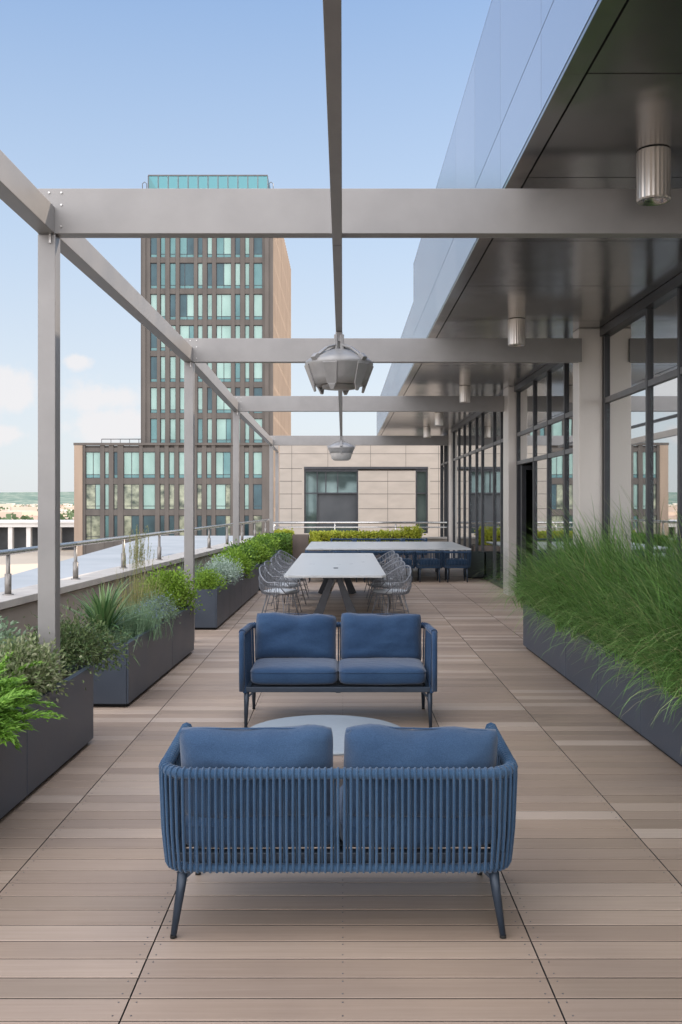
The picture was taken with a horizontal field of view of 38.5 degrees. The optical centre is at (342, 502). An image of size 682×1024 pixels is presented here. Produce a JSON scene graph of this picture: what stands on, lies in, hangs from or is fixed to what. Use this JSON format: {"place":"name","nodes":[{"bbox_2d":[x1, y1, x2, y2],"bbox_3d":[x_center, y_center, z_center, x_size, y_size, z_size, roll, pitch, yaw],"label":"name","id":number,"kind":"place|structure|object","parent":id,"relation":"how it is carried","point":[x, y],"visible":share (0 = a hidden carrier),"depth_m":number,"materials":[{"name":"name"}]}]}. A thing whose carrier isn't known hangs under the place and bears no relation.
{"place":"outdoors","nodes":[
{"label":"outdoors","id":0,"kind":"place"},
{"bbox_2d":[0,520,73,549],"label":"colonnade building","id":1,"kind":"structure","parent":0,"point":[14,534],"depth_m":127.50,"materials":[{"name":"concrete"}]},
{"bbox_2d":[0,492,73,504],"bbox_3d":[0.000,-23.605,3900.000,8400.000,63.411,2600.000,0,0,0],"label":"hills","id":2,"kind":"structure","parent":0,"point":[21,498],"depth_m":3065.74,"materials":[{"name":"plant"}]},
{"bbox_2d":[0,550,77,577],"bbox_3d":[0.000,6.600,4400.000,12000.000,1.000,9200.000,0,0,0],"label":"ground","id":3,"kind":"structure","parent":0,"point":[21,562],"depth_m":101.77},
{"bbox_2d":[0,503,73,519],"bbox_3d":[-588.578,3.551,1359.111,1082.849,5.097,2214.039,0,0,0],"label":"distant town","id":4,"kind":"object","parent":3,"relation":"on","point":[19,512],"visible":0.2,"depth_m":445.29},
{"bbox_2d":[0,504,73,519],"bbox_3d":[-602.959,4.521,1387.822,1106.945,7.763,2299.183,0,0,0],"label":"distant trees","id":5,"kind":"object","parent":3,"relation":"on","point":[70,514],"visible":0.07,"depth_m":254.85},
{"bbox_2d":[0,536,252,591],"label":"roof","id":6,"kind":"structure","parent":3,"relation":"on","point":[106,558],"depth_m":50.17,"materials":[{"name":"concrete"}]},
{"bbox_2d":[73,439,273,555],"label":"podium building","id":7,"kind":"structure","parent":3,"relation":"on","point":[122,489],"depth_m":112.45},
{"bbox_2d":[86,452,99,477],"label":"window","id":8,"kind":"structure","parent":7,"relation":"in","point":[92,458],"depth_m":112.68,"materials":[{"name":"glass"}]},
{"bbox_2d":[86,484,99,509],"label":"window","id":9,"kind":"structure","parent":7,"relation":"in","point":[92,490],"depth_m":112.68,"materials":[{"name":"glass"}]},
{"bbox_2d":[86,515,99,539],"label":"window","id":10,"kind":"structure","parent":7,"relation":"in","point":[92,521],"depth_m":112.68,"materials":[{"name":"glass"}]},
{"bbox_2d":[124,452,138,477],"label":"window","id":11,"kind":"structure","parent":7,"relation":"in","point":[131,459],"depth_m":112.68,"materials":[{"name":"glass"}]},
{"bbox_2d":[124,484,138,509],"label":"window","id":12,"kind":"structure","parent":7,"relation":"in","point":[131,491],"depth_m":112.68,"materials":[{"name":"glass"}]},
{"bbox_2d":[124,515,138,539],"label":"window","id":13,"kind":"structure","parent":7,"relation":"in","point":[131,522],"depth_m":112.68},
{"bbox_2d":[143,452,154,477],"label":"window","id":14,"kind":"structure","parent":7,"relation":"in","point":[148,457],"depth_m":112.68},
{"bbox_2d":[143,484,154,509],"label":"window","id":15,"kind":"structure","parent":7,"relation":"in","point":[148,489],"depth_m":112.68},
{"bbox_2d":[143,515,154,537],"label":"window","id":16,"kind":"structure","parent":7,"relation":"in","point":[149,520],"depth_m":112.68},
{"bbox_2d":[216,452,230,477],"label":"window","id":17,"kind":"structure","parent":7,"relation":"in","point":[223,459],"depth_m":112.68,"materials":[{"name":"glass"}]},
{"bbox_2d":[216,484,230,509],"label":"window","id":18,"kind":"structure","parent":7,"relation":"in","point":[223,491],"depth_m":112.68,"materials":[{"name":"glass"}]},
{"bbox_2d":[216,515,230,535],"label":"window","id":19,"kind":"structure","parent":7,"relation":"in","point":[220,519],"depth_m":112.68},
{"bbox_2d":[253,452,261,477],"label":"window","id":20,"kind":"structure","parent":7,"relation":"in","point":[257,456],"depth_m":112.68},
{"bbox_2d":[253,484,261,509],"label":"window","id":21,"kind":"structure","parent":7,"relation":"in","point":[257,488],"depth_m":112.68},
{"bbox_2d":[253,515,261,535],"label":"window","id":22,"kind":"structure","parent":7,"relation":"in","point":[255,517],"depth_m":112.68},
{"bbox_2d":[141,175,290,521],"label":"office tower","id":23,"kind":"structure","parent":3,"relation":"on","point":[215,287],"depth_m":113.25,"materials":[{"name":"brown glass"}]},
{"bbox_2d":[150,238,156,256],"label":"window","id":24,"kind":"structure","parent":23,"relation":"in","point":[153,241],"depth_m":113.29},
{"bbox_2d":[150,263,156,288],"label":"window","id":25,"kind":"structure","parent":23,"relation":"in","point":[153,266],"depth_m":113.29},
{"bbox_2d":[150,356,156,381],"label":"window","id":26,"kind":"structure","parent":23,"relation":"in","point":[153,359],"depth_m":113.29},
{"bbox_2d":[150,388,156,412],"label":"window","id":27,"kind":"structure","parent":23,"relation":"in","point":[153,391],"depth_m":113.29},
{"bbox_2d":[150,419,156,442],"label":"window","id":28,"kind":"structure","parent":23,"relation":"in","point":[153,422],"depth_m":113.29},
{"bbox_2d":[170,263,175,288],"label":"window","id":29,"kind":"structure","parent":23,"relation":"in","point":[172,265],"depth_m":113.29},
{"bbox_2d":[170,294,175,319],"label":"window","id":30,"kind":"structure","parent":23,"relation":"in","point":[172,296],"depth_m":113.29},
{"bbox_2d":[170,356,175,381],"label":"window","id":31,"kind":"structure","parent":23,"relation":"in","point":[172,358],"depth_m":113.29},
{"bbox_2d":[170,388,175,412],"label":"window","id":32,"kind":"structure","parent":23,"relation":"in","point":[172,390],"depth_m":113.29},
{"bbox_2d":[170,419,175,442],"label":"window","id":33,"kind":"structure","parent":23,"relation":"in","point":[172,421],"depth_m":113.29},
{"bbox_2d":[180,238,193,256],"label":"window","id":34,"kind":"structure","parent":23,"relation":"in","point":[186,244],"depth_m":113.29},
{"bbox_2d":[180,263,193,288],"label":"window","id":35,"kind":"structure","parent":23,"relation":"in","point":[186,269],"depth_m":113.29,"materials":[{"name":"glass"}]},
{"bbox_2d":[180,294,193,319],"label":"window","id":36,"kind":"structure","parent":23,"relation":"in","point":[186,300],"depth_m":113.29,"materials":[{"name":"glass"}]},
{"bbox_2d":[180,325,193,337],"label":"window","id":37,"kind":"structure","parent":23,"relation":"in","point":[186,331],"depth_m":113.29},
{"bbox_2d":[216,238,230,256],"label":"window","id":38,"kind":"structure","parent":23,"relation":"in","point":[223,245],"depth_m":113.29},
{"bbox_2d":[216,263,230,288],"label":"window","id":39,"kind":"structure","parent":23,"relation":"in","point":[223,270],"depth_m":113.29,"materials":[{"name":"glass"}]},
{"bbox_2d":[216,294,230,319],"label":"window","id":40,"kind":"structure","parent":23,"relation":"in","point":[223,301],"depth_m":113.29,"materials":[{"name":"glass"}]},
{"bbox_2d":[216,325,230,337],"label":"window","id":41,"kind":"structure","parent":23,"relation":"in","point":[222,331],"depth_m":113.29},
{"bbox_2d":[216,363,230,381],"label":"window","id":42,"kind":"structure","parent":23,"relation":"in","point":[223,370],"depth_m":113.29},
{"bbox_2d":[216,388,230,412],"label":"window","id":43,"kind":"structure","parent":23,"relation":"in","point":[221,407],"depth_m":113.29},
{"bbox_2d":[216,419,230,442],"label":"window","id":44,"kind":"structure","parent":23,"relation":"in","point":[223,426],"depth_m":113.29,"materials":[{"name":"glass"}]},
{"bbox_2d":[254,238,261,256],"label":"window","id":45,"kind":"structure","parent":23,"relation":"in","point":[257,241],"depth_m":113.29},
{"bbox_2d":[254,263,261,288],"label":"window","id":46,"kind":"structure","parent":23,"relation":"in","point":[257,266],"depth_m":113.29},
{"bbox_2d":[254,294,261,319],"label":"window","id":47,"kind":"structure","parent":23,"relation":"in","point":[257,297],"depth_m":113.29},
{"bbox_2d":[254,363,261,381],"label":"window","id":48,"kind":"structure","parent":23,"relation":"in","point":[257,366],"depth_m":113.29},
{"bbox_2d":[377,0,681,595],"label":"glass building","id":49,"kind":"structure","parent":3,"relation":"on","point":[572,94],"depth_m":10.16,"materials":[{"name":"silver metal"}]},
{"bbox_2d":[440,435,448,541],"bbox_3d":[3.350,-0.175,31.200,0.140,3.850,3.280,0,0,0],"label":"window frame","id":50,"kind":"structure","parent":49,"relation":"in","point":[444,450],"depth_m":31.56,"materials":[{"name":"metal"}]},
{"bbox_2d":[459,386,469,402],"bbox_3d":[2.298,-2.039,18.350,0.208,0.310,0.208,0,0,0],"label":"downlight","id":51,"kind":"object","parent":49,"relation":"attached to","point":[464,394],"visible":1,"depth_m":18.26,"materials":[{"name":"metal"}]},
{"bbox_2d":[453,412,502,587],"bbox_3d":[3.315,-0.172,23.990,0.130,3.836,9.980,0,0,0],"label":"window frame","id":52,"kind":"structure","parent":49,"relation":"in","point":[478,445],"depth_m":22.97,"materials":[{"name":"metal"}]},
{"bbox_2d":[508,318,524,346],"bbox_3d":[2.084,-2.039,11.700,0.208,0.310,0.208,0,0,0],"label":"downlight","id":53,"kind":"object","parent":49,"relation":"attached to","point":[516,332],"visible":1,"depth_m":11.61,"materials":[{"name":"metal"}]},
{"bbox_2d":[520,465,532,581],"bbox_3d":[3.715,0.510,18.099,0.870,2.440,0.362,0,0,0],"label":"door","id":54,"kind":"structure","parent":49,"relation":"in","point":[526,472],"depth_m":18.00,"materials":[{"name":"glass"}]},
{"bbox_2d":[516,363,572,592],"bbox_3d":[3.315,-0.172,15.495,0.130,3.836,5.730,0,0,0],"label":"window frame","id":55,"kind":"structure","parent":49,"relation":"in","point":[544,408],"depth_m":15.57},
{"bbox_2d":[603,288,681,590],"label":"window frame","id":56,"kind":"structure","parent":49,"relation":"in","point":[642,358],"depth_m":10.53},
{"bbox_2d":[636,146,670,205],"bbox_3d":[1.943,-2.039,6.100,0.208,0.310,0.208,0,0,0],"label":"downlight","id":57,"kind":"object","parent":49,"relation":"attached to","point":[653,175],"visible":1,"depth_m":6.02,"materials":[{"name":"metal"}]},
{"bbox_3d":[-0.500,4.125,13.000,7.600,3.950,38.000,0,0,0],"label":"terrace building","id":58,"kind":"object","parent":3,"relation":"on","visible":0},
{"bbox_2d":[0,536,253,645],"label":"parapet wall","id":59,"kind":"structure","parent":58,"relation":"on","point":[22,601],"depth_m":12.34,"materials":[{"name":"concrete"}]},
{"bbox_2d":[0,519,268,595],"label":"railing","id":60,"kind":"object","parent":59,"relation":"on","point":[7,553],"visible":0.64,"depth_m":13.95,"materials":[{"name":"metal"}]},
{"bbox_2d":[421,537,446,557],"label":"end parapet","id":61,"kind":"structure","parent":58,"relation":"on","point":[436,539],"depth_m":31.20,"materials":[{"name":"concrete"}]},
{"bbox_2d":[273,522,446,532],"bbox_3d":[1.350,0.845,31.300,7.300,0.490,0.060,0,0,0],"label":"end railing","id":62,"kind":"object","parent":61,"relation":"on","point":[334,523],"visible":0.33,"depth_m":31.28,"materials":[{"name":"metal"}]},
{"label":"deck base","id":63,"kind":"structure","parent":58,"relation":"on","visible":0},
{"bbox_2d":[0,560,681,1023],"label":"deck","id":64,"kind":"structure","parent":63,"relation":"on","point":[88,878],"depth_m":4.41,"materials":[{"name":"wood"}]},
{"bbox_2d":[0,665,92,819],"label":"planter","id":65,"kind":"object","parent":64,"relation":"on","point":[50,747],"visible":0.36,"depth_m":6.11,"materials":[{"name":"metal"}]},
{"bbox_2d":[0,607,39,654],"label":"shrub","id":66,"kind":"object","parent":65,"relation":"on","point":[5,632],"visible":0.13,"depth_m":6.42,"materials":[{"name":"green plant"}]},
{"bbox_2d":[0,651,44,721],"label":"fern","id":67,"kind":"object","parent":65,"relation":"on","point":[8,681],"visible":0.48,"depth_m":5.79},
{"bbox_2d":[0,662,67,751],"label":"fern","id":68,"kind":"object","parent":65,"relation":"on","point":[10,701],"visible":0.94,"depth_m":5.19,"materials":[{"name":"plant"}]},
{"bbox_2d":[0,627,81,702],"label":"shrub","id":69,"kind":"object","parent":65,"relation":"on","point":[46,675],"visible":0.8,"depth_m":6.06,"materials":[{"name":"green plant"}]},
{"bbox_2d":[14,600,139,689],"bbox_3d":[-2.010,1.029,7.229,0.986,0.649,0.952,0,0,0],"label":"shrub","id":70,"kind":"object","parent":65,"relation":"on","point":[75,642],"visible":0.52,"depth_m":7.18,"materials":[{"name":"green plant"}]},
{"bbox_2d":[69,605,193,705],"bbox_3d":[-2.143,1.470,9.895,0.720,0.551,3.109,0,0,2],"label":"planter","id":71,"kind":"object","parent":64,"relation":"on","point":[157,659],"visible":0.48,"depth_m":8.88,"materials":[{"name":"metal"}]},
{"bbox_2d":[61,576,156,663],"bbox_3d":[-2.174,1.056,8.776,1.054,0.833,0.940,0,0,0],"label":"cordyline","id":72,"kind":"object","parent":71,"relation":"on","point":[103,606],"visible":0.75,"depth_m":8.71,"materials":[{"name":"green plant"}]},
{"bbox_2d":[90,621,152,650],"bbox_3d":[-2.038,1.169,8.611,0.723,0.279,0.650,0,0,-23],"label":"grass clump","id":73,"kind":"object","parent":71,"relation":"on","point":[119,636],"visible":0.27,"depth_m":8.62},
{"bbox_2d":[98,525,183,621],"bbox_3d":[-2.161,0.748,10.131,1.068,1.064,1.013,0,0,39],"label":"reed clump","id":74,"kind":"object","parent":71,"relation":"on","point":[134,586],"visible":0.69,"depth_m":10.06,"materials":[{"name":"plant"}]},
{"bbox_2d":[112,591,179,640],"bbox_3d":[-2.008,1.058,9.198,1.185,0.444,1.028,0,0,26],"label":"grass clump","id":75,"kind":"object","parent":71,"relation":"on","point":[140,622],"visible":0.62,"depth_m":9.14,"materials":[{"name":"plant"}]},
{"bbox_2d":[131,586,182,627],"bbox_3d":[-1.937,1.100,10.021,0.618,0.468,1.147,0,0,0],"label":"flowering shrub","id":76,"kind":"object","parent":71,"relation":"on","point":[162,605],"visible":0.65,"depth_m":9.88,"materials":[{"name":"green plant"}]},
{"bbox_2d":[131,555,204,614],"bbox_3d":[-2.011,0.963,11.121,0.868,0.743,1.092,0,0,0],"label":"shrub","id":77,"kind":"object","parent":71,"relation":"on","point":[178,588],"visible":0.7,"depth_m":11.02,"materials":[{"name":"green plant"}]},
{"bbox_2d":[195,564,258,628],"bbox_3d":[-1.994,1.468,16.270,0.620,0.556,5.669,0,0,1],"label":"planter","id":78,"kind":"object","parent":64,"relation":"on","point":[226,604],"visible":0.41,"depth_m":14.07,"materials":[{"name":"metal"}]},
{"bbox_2d":[195,566,230,594],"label":"shrub","id":79,"kind":"object","parent":78,"relation":"on","point":[207,579],"visible":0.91,"depth_m":13.62,"materials":[{"name":"green plant"}]},
{"bbox_2d":[198,548,243,585],"bbox_3d":[-1.925,1.001,15.030,0.852,0.669,1.817,0,0,0],"label":"shrub","id":80,"kind":"object","parent":78,"relation":"on","point":[225,566],"visible":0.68,"depth_m":14.78,"materials":[{"name":"green plant"}]},
{"bbox_2d":[208,539,259,569],"bbox_3d":[-2.013,1.014,18.283,0.925,0.720,1.699,0,0,0],"label":"shrub","id":81,"kind":"object","parent":78,"relation":"on","point":[245,548],"visible":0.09,"depth_m":18.15,"materials":[{"name":"green plant"}]},
{"bbox_2d":[212,544,257,578],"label":"shrub","id":82,"kind":"object","parent":78,"relation":"on","point":[244,560],"visible":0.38,"depth_m":16.73,"materials":[{"name":"green plant"}]},
{"bbox_2d":[257,550,281,590],"bbox_3d":[-1.850,1.488,22.500,0.500,0.516,6.198,0,0,0],"label":"planter","id":83,"kind":"object","parent":64,"relation":"on","point":[262,563],"visible":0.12,"depth_m":21.07,"materials":[{"name":"metal"}]},
{"bbox_2d":[240,538,272,565],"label":"shrub","id":84,"kind":"object","parent":83,"relation":"on","point":[262,552],"visible":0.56,"depth_m":20.04,"materials":[{"name":"green plant"}]},
{"bbox_2d":[246,535,282,559],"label":"shrub","id":85,"kind":"object","parent":83,"relation":"on","point":[263,540],"visible":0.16,"depth_m":21.75,"materials":[{"name":"green plant"}]},
{"bbox_2d":[255,530,280,553],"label":"shrub","id":86,"kind":"object","parent":83,"relation":"on","point":[273,541],"visible":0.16,"depth_m":23.89,"materials":[{"name":"green plant"}]},
{"bbox_2d":[263,532,292,562],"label":"hedge","id":87,"kind":"object","parent":64,"relation":"on","point":[285,545],"visible":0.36,"depth_m":26.30,"materials":[{"name":"green plant"}]},
{"bbox_2d":[258,565,298,613],"bbox_3d":[-0.954,1.331,14.375,0.551,0.818,0.648,0,0,27],"label":"wire chair","id":88,"kind":"object","parent":64,"relation":"on","point":[278,590],"visible":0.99,"depth_m":14.32,"materials":[{"name":"metal"}]},
{"bbox_2d":[263,561,301,612],"bbox_3d":[-0.973,1.331,15.476,0.551,0.818,0.648,0,0,22],"label":"wire chair","id":89,"kind":"object","parent":64,"relation":"on","point":[277,577],"visible":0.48,"depth_m":15.43,"materials":[{"name":"metal"}]},
{"bbox_2d":[270,557,305,605],"bbox_3d":[-0.948,1.331,16.590,0.551,0.818,0.648,0,0,25],"label":"wire chair","id":90,"kind":"object","parent":64,"relation":"on","point":[281,570],"visible":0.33,"depth_m":16.66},
{"bbox_2d":[275,553,308,598],"bbox_3d":[-0.949,1.331,17.737,0.551,0.818,0.648,0,0,26],"label":"wire chair","id":91,"kind":"object","parent":64,"relation":"on","point":[278,555],"visible":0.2,"depth_m":17.82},
{"bbox_2d":[292,534,308,561],"bbox_3d":[-1.175,1.318,27.450,0.448,0.856,0.500,0,0,0],"label":"planter","id":92,"kind":"object","parent":64,"relation":"on","point":[300,543],"visible":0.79,"depth_m":27.20,"materials":[{"name":"stone"}]},
{"bbox_2d":[250,715,399,755],"bbox_3d":[-0.105,1.566,5.880,0.980,0.373,0.980,0,0,0],"label":"coffee table","id":93,"kind":"object","parent":64,"relation":"on","point":[338,724],"visible":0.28,"depth_m":6.14,"materials":[{"name":"stone"}]},
{"bbox_2d":[284,553,385,613],"bbox_3d":[-0.105,1.386,16.500,1.420,0.778,6.000,0,0,0],"label":"dining table","id":94,"kind":"object","parent":64,"relation":"on","point":[330,568],"visible":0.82,"depth_m":14.90,"materials":[{"name":"metal"}]},
{"bbox_2d":[158,722,517,938],"bbox_3d":[-0.018,1.331,4.253,1.482,0.836,0.763,0,0,0],"label":"sofa","id":95,"kind":"object","parent":64,"relation":"on","point":[402,788],"visible":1,"depth_m":3.94,"materials":[{"name":"blue wicker"}]},
{"bbox_2d":[239,612,437,727],"bbox_3d":[-0.035,1.332,7.957,1.557,0.834,0.783,0,0,0],"label":"sofa","id":96,"kind":"object","parent":64,"relation":"on","point":[297,653],"visible":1,"depth_m":8.03,"materials":[{"name":"fabric"}]},
{"bbox_2d":[0,0,681,687],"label":"pergola","id":97,"kind":"object","parent":64,"relation":"on","point":[66,222],"visible":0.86,"depth_m":6.41,"materials":[{"name":"paint"}]},
{"bbox_2d":[304,332,373,394],"bbox_3d":[-0.036,-1.404,9.750,0.693,0.600,0.693,0,0,0],"label":"pendant lamp","id":98,"kind":"object","parent":97,"relation":"hanging from","point":[344,368],"visible":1,"depth_m":9.52,"materials":[{"name":"metal"}]},
{"bbox_2d":[327,435,355,460],"bbox_3d":[-0.036,-1.385,24.600,0.682,0.639,0.682,0,0,40],"label":"pendant lamp","id":99,"kind":"object","parent":97,"relation":"hanging from","point":[340,450],"visible":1,"depth_m":24.39,"materials":[{"name":"metal"}]},
{"bbox_2d":[1,696,681,1015],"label":"deck screws","id":100,"kind":"object","parent":64,"relation":"attached to","point":[342,892],"visible":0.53,"depth_m":4.08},
{"bbox_2d":[309,550,427,559],"bbox_3d":[0.700,1.515,30.210,3.800,0.450,0.780,0,0,0],"label":"planter","id":101,"kind":"object","parent":64,"relation":"on","point":[425,556],"depth_m":29.82,"materials":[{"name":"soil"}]},
{"bbox_2d":[309,529,421,541],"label":"hedge","id":102,"kind":"object","parent":101,"relation":"on","point":[325,536],"visible":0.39,"depth_m":29.93,"materials":[{"name":"green plant"}]},
{"bbox_2d":[397,524,425,538],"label":"shrub","id":103,"kind":"object","parent":101,"relation":"on","point":[408,529],"visible":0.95,"depth_m":30.03,"materials":[{"name":"green plant"}]},
{"bbox_2d":[367,557,402,606],"bbox_3d":[0.743,1.331,16.583,0.551,0.818,0.648,0,0,-22],"label":"wire chair","id":104,"kind":"object","parent":64,"relation":"on","point":[371,579],"visible":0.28,"depth_m":16.58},
{"bbox_2d":[367,561,404,614],"bbox_3d":[0.719,1.331,15.513,0.551,0.818,0.648,0,0,-28],"label":"wire chair","id":105,"kind":"object","parent":64,"relation":"on","point":[384,584],"visible":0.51,"depth_m":15.53,"materials":[{"name":"metal"}]},
{"bbox_2d":[306,542,470,578],"bbox_3d":[1.015,1.380,23.560,3.670,0.740,3.880,0,0,0],"label":"wide table","id":106,"kind":"object","parent":64,"relation":"on","point":[435,546],"visible":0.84,"depth_m":22.66,"materials":[{"name":"stone"}]},
{"bbox_2d":[371,565,411,614],"bbox_3d":[0.735,1.331,14.378,0.551,0.818,0.648,0,0,-30],"label":"wire chair","id":107,"kind":"object","parent":64,"relation":"on","point":[398,590],"visible":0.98,"depth_m":14.34,"materials":[{"name":"metal"}]},
{"bbox_2d":[387,550,415,581],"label":"rope chair","id":108,"kind":"object","parent":64,"relation":"on","point":[409,562],"visible":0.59,"depth_m":21.49,"materials":[{"name":"fabric"}]},
{"bbox_2d":[414,550,443,581],"bbox_3d":[1.920,1.389,21.748,0.642,0.721,0.613,0,0,0],"label":"rope chair","id":109,"kind":"object","parent":64,"relation":"on","point":[428,562],"visible":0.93,"depth_m":21.51,"materials":[{"name":"fabric"}]},
{"bbox_2d":[443,550,470,581],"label":"rope chair","id":110,"kind":"object","parent":64,"relation":"on","point":[459,562],"visible":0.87,"depth_m":21.51,"materials":[{"name":"fabric"}]},
{"bbox_2d":[463,551,483,577],"bbox_3d":[3.080,1.448,22.950,0.400,0.596,0.698,0,0,0],"label":"planter","id":111,"kind":"object","parent":64,"relation":"on","point":[475,569],"visible":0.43,"depth_m":22.60,"materials":[{"name":"metal"}]},
{"bbox_2d":[523,604,681,766],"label":"planter","id":112,"kind":"object","parent":64,"relation":"on","point":[662,734],"visible":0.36,"depth_m":8.01,"materials":[{"name":"metal"}]},
{"bbox_2d":[469,488,681,753],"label":"ornamental grass","id":113,"kind":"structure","parent":112,"relation":"on","point":[610,599],"depth_m":8.06,"materials":[{"name":"plant"}]},
{"bbox_2d":[0,0,490,491],"label":"sky","id":114,"kind":"structure","parent":0,"point":[95,94],"materials":[{"name":"blue"}]},
{"bbox_2d":[279,446,439,536],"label":"stone building","id":115,"kind":"structure","parent":0,"point":[377,484],"depth_m":45.05,"materials":[{"name":"stone"}]},
{"bbox_2d":[304,469,357,532],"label":"window","id":116,"kind":"structure","parent":115,"relation":"in","point":[330,495],"depth_m":45.24,"materials":[{"name":"glass"}]},
{"bbox_2d":[415,469,427,532],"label":"window","id":117,"kind":"structure","parent":115,"relation":"in","point":[421,474],"depth_m":45.25,"materials":[{"name":"glass"}]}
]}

